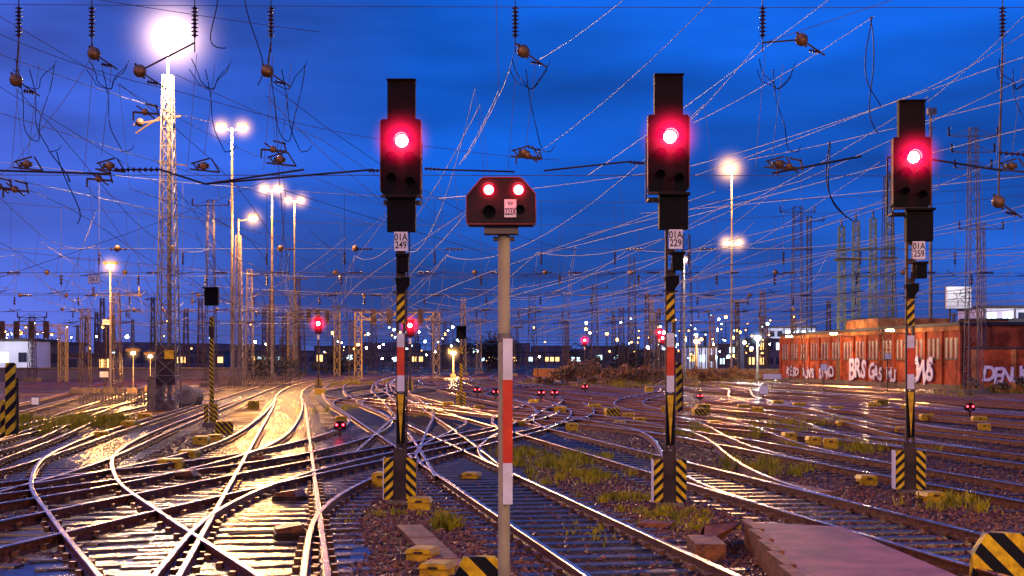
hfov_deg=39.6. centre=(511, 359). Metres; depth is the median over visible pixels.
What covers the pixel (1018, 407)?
railway track
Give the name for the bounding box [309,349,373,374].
bush
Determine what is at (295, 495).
point rodding cover
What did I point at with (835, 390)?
railway track
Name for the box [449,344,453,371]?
street lamp
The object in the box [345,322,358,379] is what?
overhead line mast
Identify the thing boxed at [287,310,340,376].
signal gantry
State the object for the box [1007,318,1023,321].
office building
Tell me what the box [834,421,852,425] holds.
point machine
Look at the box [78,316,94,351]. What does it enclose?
overhead line mast
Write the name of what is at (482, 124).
overhead anchor wire
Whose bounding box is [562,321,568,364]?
overhead line mast
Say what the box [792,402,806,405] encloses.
point machine
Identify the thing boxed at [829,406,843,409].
point machine
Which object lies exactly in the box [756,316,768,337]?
overhead line mast
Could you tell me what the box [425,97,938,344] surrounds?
overhead contact wire
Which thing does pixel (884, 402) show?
point machine
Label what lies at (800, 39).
catenary suspension
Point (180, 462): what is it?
point machine
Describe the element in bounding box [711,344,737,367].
office building
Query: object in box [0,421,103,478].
railway track
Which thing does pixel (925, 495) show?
point machine
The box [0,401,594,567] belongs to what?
railway track
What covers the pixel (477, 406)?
point machine
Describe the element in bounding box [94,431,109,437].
point machine
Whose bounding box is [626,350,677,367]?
office building
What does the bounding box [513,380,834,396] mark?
railway track
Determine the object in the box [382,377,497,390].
railway track
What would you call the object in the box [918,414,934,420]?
point machine
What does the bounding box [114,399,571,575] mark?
railway track
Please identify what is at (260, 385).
picket fence
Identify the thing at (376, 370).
overhead line mast
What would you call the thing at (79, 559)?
railway track
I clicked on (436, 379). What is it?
overhead line mast
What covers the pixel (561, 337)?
cross span wire
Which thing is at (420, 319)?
signal gantry
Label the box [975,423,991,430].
point machine
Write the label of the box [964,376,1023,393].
bush
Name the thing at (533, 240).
overhead contact wire
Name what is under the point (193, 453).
point machine
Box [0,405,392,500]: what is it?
railway track
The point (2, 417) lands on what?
striped marker post
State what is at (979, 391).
overhead line mast
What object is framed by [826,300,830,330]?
overhead line mast
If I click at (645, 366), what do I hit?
bush
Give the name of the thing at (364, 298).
cross span wire
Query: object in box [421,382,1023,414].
railway track
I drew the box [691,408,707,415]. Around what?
point machine
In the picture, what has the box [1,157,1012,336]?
overhead feeder wire
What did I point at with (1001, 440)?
railway track
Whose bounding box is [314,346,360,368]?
office building
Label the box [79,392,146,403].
picket fence
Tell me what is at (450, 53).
sky
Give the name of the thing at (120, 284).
overhead contact wire
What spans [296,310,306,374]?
overhead line mast
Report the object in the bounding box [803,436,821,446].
point machine
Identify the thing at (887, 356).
track number sign
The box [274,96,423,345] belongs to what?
overhead contact wire
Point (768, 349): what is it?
street lamp
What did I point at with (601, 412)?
railway track
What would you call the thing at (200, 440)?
point machine
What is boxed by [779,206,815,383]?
overhead line mast
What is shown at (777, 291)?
overhead contact wire
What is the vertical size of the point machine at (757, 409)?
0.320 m
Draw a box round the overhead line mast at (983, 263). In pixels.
[958,221,1003,388]
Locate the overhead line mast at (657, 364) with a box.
[654,315,658,367]
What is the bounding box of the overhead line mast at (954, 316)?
[951,313,957,321]
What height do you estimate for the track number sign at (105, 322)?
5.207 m
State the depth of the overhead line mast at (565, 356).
258.79 m
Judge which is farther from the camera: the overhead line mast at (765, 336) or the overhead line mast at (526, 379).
the overhead line mast at (765, 336)
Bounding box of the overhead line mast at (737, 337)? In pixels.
[733,301,741,366]
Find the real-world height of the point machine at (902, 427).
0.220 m
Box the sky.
[0,0,1023,352]
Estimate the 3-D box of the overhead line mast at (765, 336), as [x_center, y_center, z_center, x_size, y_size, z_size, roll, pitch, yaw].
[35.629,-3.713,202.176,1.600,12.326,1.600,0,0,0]
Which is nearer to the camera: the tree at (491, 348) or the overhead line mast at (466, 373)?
the overhead line mast at (466, 373)
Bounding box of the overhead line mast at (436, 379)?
[428,314,443,380]
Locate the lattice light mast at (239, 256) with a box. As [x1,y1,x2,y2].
[232,215,258,384]
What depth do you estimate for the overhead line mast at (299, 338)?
203.18 m
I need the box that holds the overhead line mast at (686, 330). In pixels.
[679,234,694,380]
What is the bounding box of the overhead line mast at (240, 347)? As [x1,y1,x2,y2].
[236,321,244,366]
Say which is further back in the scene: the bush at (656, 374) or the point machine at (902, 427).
the bush at (656, 374)
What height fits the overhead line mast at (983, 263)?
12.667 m
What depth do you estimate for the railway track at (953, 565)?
22.93 m
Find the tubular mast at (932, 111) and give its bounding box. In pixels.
[926,108,936,317]
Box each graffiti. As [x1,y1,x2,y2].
[982,366,994,380]
[994,367,1002,383]
[1001,368,1011,381]
[1011,366,1021,382]
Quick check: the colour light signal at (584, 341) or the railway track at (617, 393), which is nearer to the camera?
the railway track at (617, 393)
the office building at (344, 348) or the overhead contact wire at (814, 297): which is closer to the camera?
the overhead contact wire at (814, 297)
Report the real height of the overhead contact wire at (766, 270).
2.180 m
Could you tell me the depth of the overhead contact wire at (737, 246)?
49.78 m
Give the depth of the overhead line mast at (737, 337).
296.69 m
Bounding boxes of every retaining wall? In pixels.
[0,367,258,379]
[533,368,778,378]
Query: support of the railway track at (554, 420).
on the ground at (29, 390)
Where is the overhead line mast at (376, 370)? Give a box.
[364,313,382,372]
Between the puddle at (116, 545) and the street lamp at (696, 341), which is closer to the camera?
the puddle at (116, 545)
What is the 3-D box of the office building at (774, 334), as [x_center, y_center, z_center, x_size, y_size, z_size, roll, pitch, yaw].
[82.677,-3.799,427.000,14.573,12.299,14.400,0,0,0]
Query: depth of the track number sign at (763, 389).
84.97 m
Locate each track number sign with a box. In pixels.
[32,397,38,405]
[88,255,99,283]
[100,371,108,386]
[102,319,108,386]
[759,385,767,398]
[763,374,780,388]
[820,364,826,391]
[885,353,890,392]
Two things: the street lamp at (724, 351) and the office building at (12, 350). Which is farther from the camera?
the street lamp at (724, 351)
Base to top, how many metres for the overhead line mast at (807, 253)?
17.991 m
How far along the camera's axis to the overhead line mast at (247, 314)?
156.74 m
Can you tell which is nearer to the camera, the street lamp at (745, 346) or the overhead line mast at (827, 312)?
the overhead line mast at (827, 312)
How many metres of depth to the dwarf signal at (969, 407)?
58.47 m
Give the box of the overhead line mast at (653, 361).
[650,298,654,367]
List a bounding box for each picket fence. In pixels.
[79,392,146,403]
[219,376,291,387]
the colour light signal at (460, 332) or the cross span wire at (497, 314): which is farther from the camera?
the cross span wire at (497, 314)
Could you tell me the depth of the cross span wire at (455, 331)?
319.98 m
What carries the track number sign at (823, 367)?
on the ground at (29, 390)
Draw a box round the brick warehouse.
[779,318,1023,389]
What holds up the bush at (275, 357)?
on the ground at (29, 390)
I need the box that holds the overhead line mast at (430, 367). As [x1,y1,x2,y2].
[427,315,434,368]
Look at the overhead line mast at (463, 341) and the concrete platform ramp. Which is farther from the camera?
the overhead line mast at (463, 341)
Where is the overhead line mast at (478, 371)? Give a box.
[473,318,485,373]
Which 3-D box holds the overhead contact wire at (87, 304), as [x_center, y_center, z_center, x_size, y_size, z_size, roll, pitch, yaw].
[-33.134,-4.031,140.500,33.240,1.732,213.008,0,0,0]
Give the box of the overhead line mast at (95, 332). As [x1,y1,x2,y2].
[94,312,98,352]
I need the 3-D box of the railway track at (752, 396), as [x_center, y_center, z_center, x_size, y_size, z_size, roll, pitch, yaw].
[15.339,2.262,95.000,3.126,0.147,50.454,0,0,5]
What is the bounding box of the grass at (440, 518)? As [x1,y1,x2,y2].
[19,373,1023,546]
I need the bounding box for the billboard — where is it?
[945,286,970,321]
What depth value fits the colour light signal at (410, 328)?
104.34 m
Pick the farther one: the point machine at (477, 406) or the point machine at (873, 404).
the point machine at (873, 404)
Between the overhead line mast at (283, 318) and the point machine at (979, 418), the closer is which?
the point machine at (979, 418)
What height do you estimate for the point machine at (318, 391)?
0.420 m
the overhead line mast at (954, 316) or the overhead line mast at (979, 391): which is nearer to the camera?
the overhead line mast at (979, 391)
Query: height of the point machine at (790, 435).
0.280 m
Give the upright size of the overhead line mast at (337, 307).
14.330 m
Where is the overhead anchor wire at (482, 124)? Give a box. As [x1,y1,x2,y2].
[0,0,1023,277]
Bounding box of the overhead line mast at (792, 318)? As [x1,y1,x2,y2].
[791,316,796,332]
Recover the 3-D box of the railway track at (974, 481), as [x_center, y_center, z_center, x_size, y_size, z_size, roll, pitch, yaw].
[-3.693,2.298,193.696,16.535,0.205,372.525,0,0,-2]
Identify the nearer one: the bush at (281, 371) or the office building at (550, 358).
the bush at (281, 371)
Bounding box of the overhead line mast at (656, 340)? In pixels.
[654,312,664,367]
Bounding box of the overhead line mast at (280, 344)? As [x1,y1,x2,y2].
[279,337,281,364]
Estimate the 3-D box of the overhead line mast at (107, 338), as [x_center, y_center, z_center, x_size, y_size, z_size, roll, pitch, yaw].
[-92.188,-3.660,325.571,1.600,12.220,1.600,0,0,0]
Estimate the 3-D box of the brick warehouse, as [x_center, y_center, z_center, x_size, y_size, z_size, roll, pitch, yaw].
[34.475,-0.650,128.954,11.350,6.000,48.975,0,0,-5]
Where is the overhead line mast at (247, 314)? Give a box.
[245,269,257,380]
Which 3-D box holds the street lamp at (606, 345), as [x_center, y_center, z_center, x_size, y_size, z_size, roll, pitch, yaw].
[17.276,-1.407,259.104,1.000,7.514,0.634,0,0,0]
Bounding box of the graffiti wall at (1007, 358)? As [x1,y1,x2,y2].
[971,347,1023,391]
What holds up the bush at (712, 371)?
on the ground at (29, 390)
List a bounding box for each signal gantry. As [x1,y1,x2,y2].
[0,321,67,381]
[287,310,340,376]
[354,310,439,378]
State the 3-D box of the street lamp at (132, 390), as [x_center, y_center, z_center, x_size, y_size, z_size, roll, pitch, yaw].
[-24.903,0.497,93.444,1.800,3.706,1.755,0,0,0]
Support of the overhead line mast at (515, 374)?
on the ground at (29, 390)
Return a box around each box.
[212,421,233,434]
[454,555,497,575]
[969,531,1023,575]
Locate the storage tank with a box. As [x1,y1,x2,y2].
[174,385,203,407]
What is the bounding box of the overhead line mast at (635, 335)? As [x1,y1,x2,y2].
[627,257,636,371]
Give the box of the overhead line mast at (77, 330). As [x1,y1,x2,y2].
[72,325,81,341]
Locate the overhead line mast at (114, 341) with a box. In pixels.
[112,331,115,352]
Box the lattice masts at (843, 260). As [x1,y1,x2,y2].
[833,171,897,379]
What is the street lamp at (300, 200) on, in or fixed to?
on the ground at (29, 390)
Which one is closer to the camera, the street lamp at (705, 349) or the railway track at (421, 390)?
the railway track at (421, 390)
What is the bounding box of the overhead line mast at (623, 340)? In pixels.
[617,306,624,374]
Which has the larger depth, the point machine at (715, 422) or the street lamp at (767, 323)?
the street lamp at (767, 323)
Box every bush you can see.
[235,342,307,379]
[250,355,302,381]
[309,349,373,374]
[534,363,597,384]
[557,357,601,382]
[579,363,648,384]
[604,363,664,383]
[631,366,664,384]
[692,366,754,381]
[697,368,775,381]
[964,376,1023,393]
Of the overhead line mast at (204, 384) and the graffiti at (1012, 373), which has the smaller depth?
the graffiti at (1012, 373)
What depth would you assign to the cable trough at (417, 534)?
18.11 m
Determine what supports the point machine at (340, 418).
on the ground at (29, 390)
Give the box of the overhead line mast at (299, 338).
[286,277,308,376]
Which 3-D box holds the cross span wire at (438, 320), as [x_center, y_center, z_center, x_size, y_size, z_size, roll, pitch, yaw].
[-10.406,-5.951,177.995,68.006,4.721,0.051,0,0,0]
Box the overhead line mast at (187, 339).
[182,310,189,366]
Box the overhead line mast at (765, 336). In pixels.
[758,290,767,368]
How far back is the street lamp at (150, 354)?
104.26 m
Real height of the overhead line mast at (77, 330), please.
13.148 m
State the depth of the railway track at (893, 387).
110.23 m
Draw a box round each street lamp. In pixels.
[103,262,117,394]
[126,349,140,393]
[144,352,154,391]
[216,123,247,384]
[260,185,282,381]
[285,198,303,373]
[388,326,389,367]
[442,338,442,370]
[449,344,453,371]
[450,350,456,377]
[604,332,608,367]
[657,324,662,367]
[683,257,687,377]
[688,331,688,368]
[693,339,699,368]
[698,337,703,366]
[703,332,707,368]
[715,329,719,367]
[718,318,719,368]
[720,337,724,368]
[721,329,721,368]
[722,338,727,368]
[724,165,740,367]
[724,316,726,368]
[743,328,748,368]
[746,342,751,368]
[749,346,753,368]
[753,335,760,378]
[762,329,762,368]
[766,322,768,362]
[768,333,770,368]
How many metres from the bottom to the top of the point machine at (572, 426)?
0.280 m
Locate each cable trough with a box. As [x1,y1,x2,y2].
[396,524,460,568]
[637,520,676,527]
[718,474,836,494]
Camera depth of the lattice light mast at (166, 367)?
65.70 m
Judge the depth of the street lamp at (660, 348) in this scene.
258.02 m
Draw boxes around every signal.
[202,287,218,426]
[315,319,321,387]
[334,421,346,436]
[380,78,421,504]
[407,320,413,391]
[456,326,467,405]
[466,177,535,575]
[474,387,480,396]
[492,389,497,398]
[537,390,544,400]
[551,390,558,398]
[582,337,586,362]
[582,384,587,391]
[645,73,689,507]
[657,329,661,367]
[660,335,664,369]
[696,393,702,400]
[887,99,935,493]
[964,403,974,416]
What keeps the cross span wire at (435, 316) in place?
attached to the overhead feeder wire at (521, 286)
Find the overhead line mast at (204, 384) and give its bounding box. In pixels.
[191,199,229,386]
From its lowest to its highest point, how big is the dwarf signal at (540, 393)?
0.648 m
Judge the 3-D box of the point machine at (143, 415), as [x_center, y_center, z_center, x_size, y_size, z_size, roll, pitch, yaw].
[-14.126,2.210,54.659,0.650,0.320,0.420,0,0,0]
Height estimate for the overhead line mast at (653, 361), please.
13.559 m
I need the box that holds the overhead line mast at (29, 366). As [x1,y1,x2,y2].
[17,312,47,380]
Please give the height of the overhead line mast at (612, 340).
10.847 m
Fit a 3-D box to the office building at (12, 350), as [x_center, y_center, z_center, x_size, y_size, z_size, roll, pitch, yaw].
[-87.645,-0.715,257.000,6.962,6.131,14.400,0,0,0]
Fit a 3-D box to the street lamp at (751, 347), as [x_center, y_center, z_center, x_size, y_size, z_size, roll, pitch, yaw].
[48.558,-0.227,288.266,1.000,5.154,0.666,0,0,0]
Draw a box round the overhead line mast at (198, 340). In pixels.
[191,299,203,366]
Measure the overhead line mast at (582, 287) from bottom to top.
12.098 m
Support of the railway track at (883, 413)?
on the ground at (29, 390)
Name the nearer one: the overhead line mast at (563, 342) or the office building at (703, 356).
the overhead line mast at (563, 342)
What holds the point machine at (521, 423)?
on the ground at (29, 390)
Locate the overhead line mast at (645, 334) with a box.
[637,296,656,366]
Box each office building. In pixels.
[0,338,57,367]
[50,342,86,366]
[62,353,135,366]
[116,351,229,366]
[229,351,313,366]
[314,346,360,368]
[373,351,436,366]
[437,345,480,367]
[482,352,583,365]
[585,346,629,366]
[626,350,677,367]
[681,346,716,368]
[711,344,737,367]
[737,338,779,368]
[764,326,816,337]
[956,305,1023,318]
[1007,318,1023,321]
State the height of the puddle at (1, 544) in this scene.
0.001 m
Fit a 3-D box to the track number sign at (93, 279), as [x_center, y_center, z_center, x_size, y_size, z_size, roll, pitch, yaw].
[-18.226,-3.953,61.998,0.530,1.255,0.064,0,0,0]
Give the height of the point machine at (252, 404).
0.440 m
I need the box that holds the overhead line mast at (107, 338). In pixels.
[107,317,108,352]
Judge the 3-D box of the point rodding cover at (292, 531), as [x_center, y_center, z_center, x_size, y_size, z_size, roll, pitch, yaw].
[-2.862,2.250,18.720,1.702,0.200,0.500,0,0,-13]
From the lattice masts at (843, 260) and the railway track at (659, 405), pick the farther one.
the lattice masts at (843, 260)
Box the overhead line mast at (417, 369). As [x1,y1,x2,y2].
[412,324,420,370]
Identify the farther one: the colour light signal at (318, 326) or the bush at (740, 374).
the bush at (740, 374)
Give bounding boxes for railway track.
[0,368,424,445]
[0,368,440,501]
[0,370,314,457]
[0,399,311,516]
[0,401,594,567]
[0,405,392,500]
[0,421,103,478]
[2,399,290,575]
[19,378,146,415]
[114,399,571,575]
[169,367,472,575]
[314,367,750,575]
[324,395,998,457]
[325,398,513,423]
[326,380,432,392]
[332,382,480,404]
[337,374,444,455]
[370,374,541,483]
[375,368,1008,575]
[377,383,924,416]
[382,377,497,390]
[414,416,497,469]
[419,368,1023,516]
[421,379,669,393]
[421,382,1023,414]
[426,406,739,442]
[456,368,1023,472]
[466,381,561,398]
[482,400,785,428]
[490,368,1023,449]
[490,395,562,434]
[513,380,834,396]
[520,395,791,415]
[525,370,1023,430]
[529,376,886,389]
[575,392,829,407]
[577,377,1023,418]
[609,377,1023,410]
[613,387,679,411]
[616,425,849,510]
[642,385,1023,404]
[658,377,1023,401]
[661,414,891,469]
[696,377,1023,397]
[702,381,1023,393]
[707,386,791,404]
[715,398,1023,418]
[729,378,1021,391]
[750,412,996,456]
[776,404,996,435]
[811,393,1004,410]
[890,390,1023,399]
[899,387,1023,395]
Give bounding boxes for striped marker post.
[0,400,4,436]
[5,363,18,435]
[676,363,682,411]
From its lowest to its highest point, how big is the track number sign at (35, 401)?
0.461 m
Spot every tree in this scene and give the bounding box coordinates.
[448,331,523,370]
[565,343,655,367]
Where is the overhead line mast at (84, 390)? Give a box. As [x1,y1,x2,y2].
[70,309,99,392]
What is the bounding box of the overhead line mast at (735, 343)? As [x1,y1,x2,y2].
[728,300,745,368]
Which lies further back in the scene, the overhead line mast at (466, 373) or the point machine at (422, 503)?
the overhead line mast at (466, 373)
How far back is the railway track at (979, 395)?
90.76 m
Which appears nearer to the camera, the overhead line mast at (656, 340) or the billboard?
the billboard
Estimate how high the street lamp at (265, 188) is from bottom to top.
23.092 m
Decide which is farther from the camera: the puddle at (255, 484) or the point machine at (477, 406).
the point machine at (477, 406)
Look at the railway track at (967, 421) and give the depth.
54.22 m
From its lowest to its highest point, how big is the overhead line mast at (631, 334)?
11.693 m
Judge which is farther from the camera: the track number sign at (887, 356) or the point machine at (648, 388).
the point machine at (648, 388)
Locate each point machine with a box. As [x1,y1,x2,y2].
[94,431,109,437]
[121,420,139,428]
[136,413,152,419]
[157,458,185,467]
[178,449,200,457]
[190,436,210,444]
[207,434,223,441]
[245,400,259,409]
[314,389,326,393]
[333,416,346,420]
[371,471,382,485]
[401,545,440,562]
[402,496,433,510]
[414,559,456,575]
[441,402,452,406]
[458,471,481,478]
[474,405,485,408]
[513,421,529,425]
[528,399,539,402]
[553,406,566,412]
[563,423,579,430]
[588,404,600,407]
[603,408,619,416]
[622,413,634,417]
[633,417,646,421]
[645,386,652,391]
[659,406,664,412]
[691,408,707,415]
[695,404,710,413]
[706,421,723,423]
[737,404,748,407]
[751,407,763,412]
[772,400,783,403]
[781,432,798,441]
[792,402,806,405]
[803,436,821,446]
[820,438,839,448]
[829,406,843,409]
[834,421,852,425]
[853,474,879,486]
[867,403,881,406]
[873,400,887,405]
[892,426,904,431]
[915,490,946,503]
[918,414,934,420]
[970,416,987,421]
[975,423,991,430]
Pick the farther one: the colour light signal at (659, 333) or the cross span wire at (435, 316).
the colour light signal at (659, 333)
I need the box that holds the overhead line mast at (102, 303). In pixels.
[98,298,105,366]
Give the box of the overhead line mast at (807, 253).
[793,215,824,331]
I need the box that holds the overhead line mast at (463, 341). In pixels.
[457,303,465,374]
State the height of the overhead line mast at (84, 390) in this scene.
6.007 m
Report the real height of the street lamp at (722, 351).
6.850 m
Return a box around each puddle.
[0,459,62,478]
[0,505,131,545]
[0,519,106,540]
[0,558,147,575]
[50,503,176,555]
[144,468,186,481]
[148,545,254,569]
[161,493,217,507]
[161,512,252,529]
[214,417,308,568]
[237,478,276,490]
[330,543,372,566]
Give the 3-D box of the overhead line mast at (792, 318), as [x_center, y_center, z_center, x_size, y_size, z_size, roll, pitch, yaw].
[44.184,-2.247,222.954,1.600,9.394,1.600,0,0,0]
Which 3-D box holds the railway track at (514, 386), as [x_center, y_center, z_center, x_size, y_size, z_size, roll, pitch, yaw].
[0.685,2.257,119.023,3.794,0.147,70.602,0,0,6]
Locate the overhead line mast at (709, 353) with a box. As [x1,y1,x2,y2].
[708,314,715,368]
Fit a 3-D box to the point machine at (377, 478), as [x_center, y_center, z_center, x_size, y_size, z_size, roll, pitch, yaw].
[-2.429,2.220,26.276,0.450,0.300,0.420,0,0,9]
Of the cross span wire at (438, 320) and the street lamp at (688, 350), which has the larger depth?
the street lamp at (688, 350)
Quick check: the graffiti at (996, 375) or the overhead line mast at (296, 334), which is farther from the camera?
the overhead line mast at (296, 334)
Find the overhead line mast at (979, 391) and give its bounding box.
[947,127,997,395]
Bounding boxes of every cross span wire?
[0,162,1023,277]
[0,195,1023,294]
[0,249,891,312]
[58,257,805,323]
[112,276,745,323]
[157,294,700,330]
[197,298,675,335]
[240,303,655,336]
[280,308,644,340]
[301,313,633,343]
[326,324,619,345]
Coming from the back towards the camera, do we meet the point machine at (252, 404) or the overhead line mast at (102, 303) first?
the overhead line mast at (102, 303)
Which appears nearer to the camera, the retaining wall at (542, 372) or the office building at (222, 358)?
the retaining wall at (542, 372)
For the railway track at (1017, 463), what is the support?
on the ground at (29, 390)
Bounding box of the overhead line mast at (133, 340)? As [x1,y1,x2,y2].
[130,319,134,352]
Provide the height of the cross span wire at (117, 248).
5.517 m
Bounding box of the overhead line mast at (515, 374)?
[510,325,516,375]
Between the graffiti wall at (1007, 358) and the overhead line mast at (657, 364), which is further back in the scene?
the overhead line mast at (657, 364)
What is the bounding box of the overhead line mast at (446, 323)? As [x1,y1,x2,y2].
[440,322,452,370]
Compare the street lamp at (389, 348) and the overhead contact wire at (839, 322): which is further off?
the street lamp at (389, 348)
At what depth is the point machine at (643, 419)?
52.66 m
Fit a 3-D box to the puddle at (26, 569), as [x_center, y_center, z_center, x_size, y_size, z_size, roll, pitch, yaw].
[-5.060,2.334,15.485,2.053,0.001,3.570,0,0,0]
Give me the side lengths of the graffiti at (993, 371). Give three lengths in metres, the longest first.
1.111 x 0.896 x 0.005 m
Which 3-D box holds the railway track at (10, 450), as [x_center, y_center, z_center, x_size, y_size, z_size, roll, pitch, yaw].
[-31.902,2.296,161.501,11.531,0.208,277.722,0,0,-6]
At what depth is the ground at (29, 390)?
44.27 m
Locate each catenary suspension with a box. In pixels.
[9,0,60,170]
[84,0,133,172]
[133,0,235,172]
[261,0,311,170]
[508,0,554,164]
[755,0,824,170]
[992,0,1023,217]
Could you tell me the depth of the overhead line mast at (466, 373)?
216.56 m
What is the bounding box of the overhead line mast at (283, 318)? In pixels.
[276,313,291,373]
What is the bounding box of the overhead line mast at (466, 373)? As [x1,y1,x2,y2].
[458,297,468,374]
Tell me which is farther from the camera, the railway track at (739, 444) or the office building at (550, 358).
the office building at (550, 358)
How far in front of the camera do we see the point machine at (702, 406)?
62.06 m
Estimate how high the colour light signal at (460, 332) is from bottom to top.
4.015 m
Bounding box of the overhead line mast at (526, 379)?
[524,296,537,381]
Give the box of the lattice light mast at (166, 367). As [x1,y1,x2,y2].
[133,28,186,410]
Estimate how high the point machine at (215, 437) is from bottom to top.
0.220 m
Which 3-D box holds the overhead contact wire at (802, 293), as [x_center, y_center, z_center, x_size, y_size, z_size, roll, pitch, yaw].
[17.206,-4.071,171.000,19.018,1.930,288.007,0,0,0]
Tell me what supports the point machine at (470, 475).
on the ground at (29, 390)
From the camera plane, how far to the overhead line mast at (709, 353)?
201.87 m
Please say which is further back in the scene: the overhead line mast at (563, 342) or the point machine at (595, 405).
the overhead line mast at (563, 342)
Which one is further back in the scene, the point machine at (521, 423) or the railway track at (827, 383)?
the railway track at (827, 383)
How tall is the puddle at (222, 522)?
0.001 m
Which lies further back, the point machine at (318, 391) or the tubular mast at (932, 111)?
the tubular mast at (932, 111)
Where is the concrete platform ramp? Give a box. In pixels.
[687,519,956,575]
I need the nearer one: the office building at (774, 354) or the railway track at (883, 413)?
the railway track at (883, 413)
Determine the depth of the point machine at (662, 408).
62.69 m
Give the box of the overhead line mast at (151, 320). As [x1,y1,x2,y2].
[144,297,159,366]
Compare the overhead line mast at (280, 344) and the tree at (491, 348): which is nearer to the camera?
the tree at (491, 348)
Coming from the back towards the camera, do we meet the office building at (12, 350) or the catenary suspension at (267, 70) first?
the office building at (12, 350)
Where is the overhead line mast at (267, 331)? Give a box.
[260,305,275,372]
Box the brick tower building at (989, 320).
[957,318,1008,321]
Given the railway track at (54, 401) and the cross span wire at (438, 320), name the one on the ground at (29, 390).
the railway track at (54, 401)
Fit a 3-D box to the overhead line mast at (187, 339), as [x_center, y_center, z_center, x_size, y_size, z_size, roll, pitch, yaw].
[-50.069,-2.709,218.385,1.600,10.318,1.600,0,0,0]
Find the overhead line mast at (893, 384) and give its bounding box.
[876,176,897,387]
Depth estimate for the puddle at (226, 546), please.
17.11 m
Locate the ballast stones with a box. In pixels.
[0,426,1023,575]
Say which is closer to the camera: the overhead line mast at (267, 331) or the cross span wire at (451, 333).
the overhead line mast at (267, 331)
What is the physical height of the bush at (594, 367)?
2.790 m
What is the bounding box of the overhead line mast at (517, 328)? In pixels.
[512,325,522,368]
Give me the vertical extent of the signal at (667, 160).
6.935 m
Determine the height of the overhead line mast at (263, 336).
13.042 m
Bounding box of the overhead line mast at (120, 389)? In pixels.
[92,287,140,393]
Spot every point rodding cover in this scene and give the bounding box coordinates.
[172,469,225,479]
[229,522,357,539]
[237,455,300,461]
[257,489,334,500]
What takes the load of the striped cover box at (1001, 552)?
on the ground at (29, 390)
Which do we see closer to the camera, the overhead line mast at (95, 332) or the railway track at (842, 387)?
the railway track at (842, 387)
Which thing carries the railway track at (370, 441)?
on the ground at (29, 390)
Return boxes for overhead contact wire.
[0,198,320,345]
[0,255,226,341]
[16,89,393,344]
[119,83,299,327]
[269,85,576,322]
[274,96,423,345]
[333,104,488,345]
[380,90,484,328]
[381,104,714,345]
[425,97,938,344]
[463,149,1023,344]
[496,205,1023,336]
[529,252,1022,344]
[558,252,1023,345]
[586,257,1021,342]
[607,280,1023,343]
[630,296,1018,344]
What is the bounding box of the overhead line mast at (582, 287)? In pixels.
[581,283,607,378]
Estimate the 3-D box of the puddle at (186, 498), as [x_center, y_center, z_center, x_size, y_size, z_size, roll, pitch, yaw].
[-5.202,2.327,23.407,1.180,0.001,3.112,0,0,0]
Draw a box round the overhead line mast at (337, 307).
[331,305,345,348]
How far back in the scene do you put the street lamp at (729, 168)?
195.74 m
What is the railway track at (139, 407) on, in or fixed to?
on the ground at (29, 390)
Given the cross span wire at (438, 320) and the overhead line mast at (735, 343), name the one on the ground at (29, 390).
the overhead line mast at (735, 343)
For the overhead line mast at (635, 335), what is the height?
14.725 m
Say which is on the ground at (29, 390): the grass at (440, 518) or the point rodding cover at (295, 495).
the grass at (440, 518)
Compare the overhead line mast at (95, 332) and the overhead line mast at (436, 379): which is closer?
the overhead line mast at (436, 379)
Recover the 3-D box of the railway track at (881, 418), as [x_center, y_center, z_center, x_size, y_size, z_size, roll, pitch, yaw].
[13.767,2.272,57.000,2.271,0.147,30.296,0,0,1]
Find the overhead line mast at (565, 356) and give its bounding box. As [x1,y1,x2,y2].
[564,324,569,366]
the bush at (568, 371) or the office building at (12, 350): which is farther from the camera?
the office building at (12, 350)
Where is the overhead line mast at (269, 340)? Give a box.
[268,287,276,375]
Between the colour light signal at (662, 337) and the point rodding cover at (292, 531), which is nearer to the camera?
the point rodding cover at (292, 531)
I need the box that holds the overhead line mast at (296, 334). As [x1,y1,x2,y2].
[288,290,298,375]
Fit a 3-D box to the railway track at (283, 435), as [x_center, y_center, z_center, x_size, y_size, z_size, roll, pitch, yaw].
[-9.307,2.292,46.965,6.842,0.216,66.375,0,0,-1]
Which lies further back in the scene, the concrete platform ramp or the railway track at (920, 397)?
the railway track at (920, 397)
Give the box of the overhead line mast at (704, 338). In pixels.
[700,331,708,345]
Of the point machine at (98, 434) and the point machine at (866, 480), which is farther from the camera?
the point machine at (98, 434)
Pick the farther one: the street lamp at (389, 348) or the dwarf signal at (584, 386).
the street lamp at (389, 348)
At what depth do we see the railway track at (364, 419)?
20.11 m
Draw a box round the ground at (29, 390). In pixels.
[0,364,1023,575]
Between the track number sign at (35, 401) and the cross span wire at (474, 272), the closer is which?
the track number sign at (35, 401)
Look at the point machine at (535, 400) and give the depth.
73.75 m
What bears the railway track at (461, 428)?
on the ground at (29, 390)
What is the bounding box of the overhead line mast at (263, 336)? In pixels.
[261,310,265,365]
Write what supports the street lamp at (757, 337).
on the ground at (29, 390)
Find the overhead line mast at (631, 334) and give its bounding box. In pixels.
[625,322,637,362]
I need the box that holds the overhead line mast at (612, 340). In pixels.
[605,316,620,366]
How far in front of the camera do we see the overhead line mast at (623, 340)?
169.09 m
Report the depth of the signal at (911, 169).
24.98 m
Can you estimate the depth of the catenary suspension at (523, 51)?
26.98 m
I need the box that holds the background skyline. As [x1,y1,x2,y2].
[99,342,681,364]

